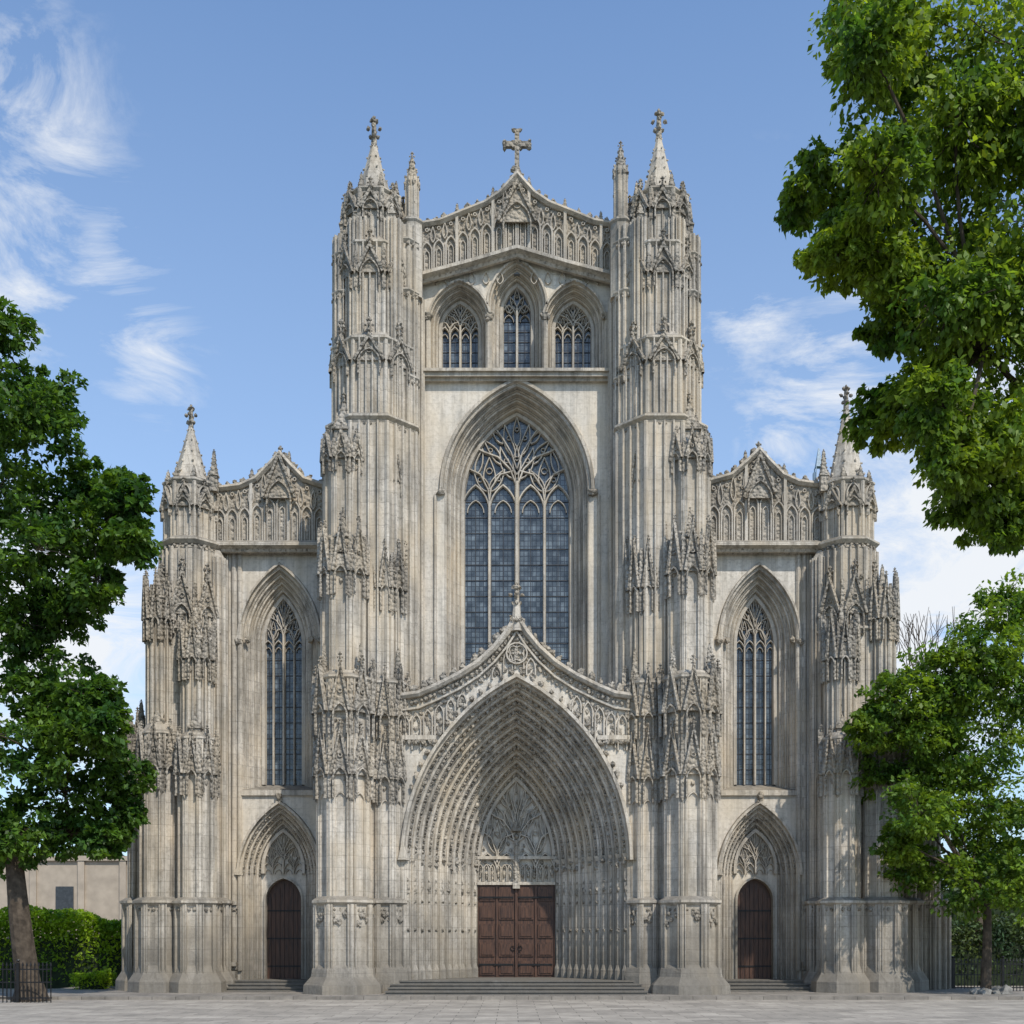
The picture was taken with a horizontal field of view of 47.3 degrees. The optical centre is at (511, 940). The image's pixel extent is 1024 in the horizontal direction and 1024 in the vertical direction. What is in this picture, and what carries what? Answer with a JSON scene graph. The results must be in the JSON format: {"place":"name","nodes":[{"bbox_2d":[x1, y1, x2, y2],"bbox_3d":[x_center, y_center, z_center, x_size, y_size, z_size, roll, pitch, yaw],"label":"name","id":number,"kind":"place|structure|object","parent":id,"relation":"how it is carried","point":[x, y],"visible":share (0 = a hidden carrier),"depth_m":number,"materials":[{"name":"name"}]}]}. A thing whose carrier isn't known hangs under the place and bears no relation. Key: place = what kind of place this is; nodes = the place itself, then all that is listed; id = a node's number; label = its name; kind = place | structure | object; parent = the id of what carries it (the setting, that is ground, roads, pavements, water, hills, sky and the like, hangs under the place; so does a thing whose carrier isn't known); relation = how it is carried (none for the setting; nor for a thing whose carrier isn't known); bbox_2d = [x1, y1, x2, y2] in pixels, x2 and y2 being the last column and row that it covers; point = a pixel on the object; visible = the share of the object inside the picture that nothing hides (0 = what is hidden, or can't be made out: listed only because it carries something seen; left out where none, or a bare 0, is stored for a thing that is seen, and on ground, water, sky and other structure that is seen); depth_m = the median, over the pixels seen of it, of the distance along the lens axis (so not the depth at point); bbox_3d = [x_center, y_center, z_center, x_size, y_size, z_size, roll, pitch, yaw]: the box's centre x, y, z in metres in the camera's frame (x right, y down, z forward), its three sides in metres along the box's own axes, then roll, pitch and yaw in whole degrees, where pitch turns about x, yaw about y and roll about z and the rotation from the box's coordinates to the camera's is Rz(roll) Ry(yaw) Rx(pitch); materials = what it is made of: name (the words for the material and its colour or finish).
{"place":"outdoors","nodes":[
{"label":"outdoors","id":0,"kind":"place"},
{"bbox_2d":[0,986,1023,1023],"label":"paved plaza","id":1,"kind":"structure","parent":0,"point":[532,1012],"depth_m":33.23,"materials":[{"name":"grey stone"}]},
{"bbox_2d":[0,959,51,1002],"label":"iron fence","id":2,"kind":"object","parent":1,"relation":"on","point":[17,982],"visible":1,"depth_m":37.99,"materials":[{"name":"black metal"}]},
{"bbox_2d":[0,904,120,987],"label":"hedge","id":3,"kind":"object","parent":1,"relation":"on","point":[88,950],"visible":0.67,"depth_m":49.30,"materials":[{"name":"green plant"}]},
{"bbox_2d":[0,295,162,1001],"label":"broadleaf tree","id":4,"kind":"object","parent":1,"relation":"on","point":[61,719],"visible":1,"depth_m":38.36,"materials":[{"name":"green plant"}]},
{"bbox_2d":[68,968,116,989],"bbox_3d":[-16.549,1.541,46.249,1.547,0.969,1.627,0,0,0],"label":"shrub","id":5,"kind":"object","parent":1,"relation":"on","point":[98,979],"visible":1,"depth_m":45.80,"materials":[{"name":"green plant"}]},
{"bbox_2d":[115,108,950,994],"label":"cathedral","id":6,"kind":"structure","parent":1,"relation":"on","point":[519,638],"depth_m":44.14,"materials":[{"name":"stone"}]},
{"bbox_2d":[267,879,770,978],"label":"oak doors","id":7,"kind":"structure","parent":6,"relation":"in","point":[503,923],"depth_m":46.57,"materials":[{"name":"brown wood"}]},
{"bbox_2d":[267,292,771,784],"bbox_3d":[0.289,-15.933,46.195,20.264,19.527,0.410,0,0,0],"label":"window glass","id":8,"kind":"structure","parent":6,"relation":"in","point":[498,525],"depth_m":46.22,"materials":[{"name":"glass"}]},
{"bbox_2d":[773,0,1023,557],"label":"broadleaf tree","id":9,"kind":"object","parent":1,"relation":"on","point":[935,407],"visible":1,"depth_m":14.38,"materials":[{"name":"green plant"}]},
{"bbox_2d":[841,567,1023,988],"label":"broadleaf tree","id":10,"kind":"object","parent":1,"relation":"on","point":[939,710],"visible":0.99,"depth_m":41.29,"materials":[{"name":"green plant"}]},
{"bbox_2d":[951,912,1023,985],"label":"hedge","id":11,"kind":"object","parent":1,"relation":"on","point":[1008,949],"visible":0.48,"depth_m":52.30,"materials":[{"name":"green plant"}]},
{"bbox_2d":[951,956,1023,990],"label":"iron fence","id":12,"kind":"object","parent":1,"relation":"on","point":[1002,964],"visible":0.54,"depth_m":46.59,"materials":[{"name":"black metal"}]},
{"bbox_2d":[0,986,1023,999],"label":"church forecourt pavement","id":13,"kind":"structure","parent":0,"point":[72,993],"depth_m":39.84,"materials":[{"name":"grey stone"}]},
{"bbox_2d":[969,985,1011,994],"bbox_3d":[17.023,1.866,41.836,1.555,0.658,1.242,0,0,0],"label":"rock border","id":14,"kind":"object","parent":13,"relation":"on","point":[1005,989],"visible":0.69,"depth_m":41.45,"materials":[{"name":"grey stone"}]},
{"bbox_2d":[0,0,1023,888],"label":"sky","id":15,"kind":"structure","parent":0,"point":[175,175],"materials":[{"name":"blue"}]},
{"label":"ground","id":16,"kind":"structure","parent":0,"visible":0},
{"bbox_2d":[0,856,126,938],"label":"walls","id":17,"kind":"structure","parent":16,"relation":"on","point":[102,888],"depth_m":73.00,"materials":[{"name":"beige paint"}]},
{"bbox_2d":[8,886,73,938],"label":"windows","id":18,"kind":"structure","parent":17,"relation":"attached to","point":[64,897],"depth_m":72.93,"materials":[{"name":"grey glass"}]},
{"bbox_2d":[29,861,126,937],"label":"pilasters","id":19,"kind":"object","parent":17,"relation":"attached to","point":[81,884],"visible":0.24,"depth_m":72.85,"materials":[{"name":"beige stone"}]},
{"bbox_2d":[813,448,820,480],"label":"lattice mast","id":20,"kind":"object","parent":16,"relation":"on","point":[818,462],"visible":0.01,"depth_m":104.81,"materials":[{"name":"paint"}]},
{"bbox_2d":[896,607,982,944],"bbox_3d":[16.791,-6.540,52.069,9.008,17.123,10.784,0,0,0],"label":"bare tree","id":21,"kind":"object","parent":16,"relation":"on","point":[912,664],"visible":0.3,"depth_m":51.83,"materials":[{"name":"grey plant"}]},
{"bbox_2d":[941,826,1023,944],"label":"distant trees","id":22,"kind":"object","parent":16,"relation":"on","point":[996,911],"visible":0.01,"depth_m":100.30,"materials":[{"name":"green plant"}]}
]}

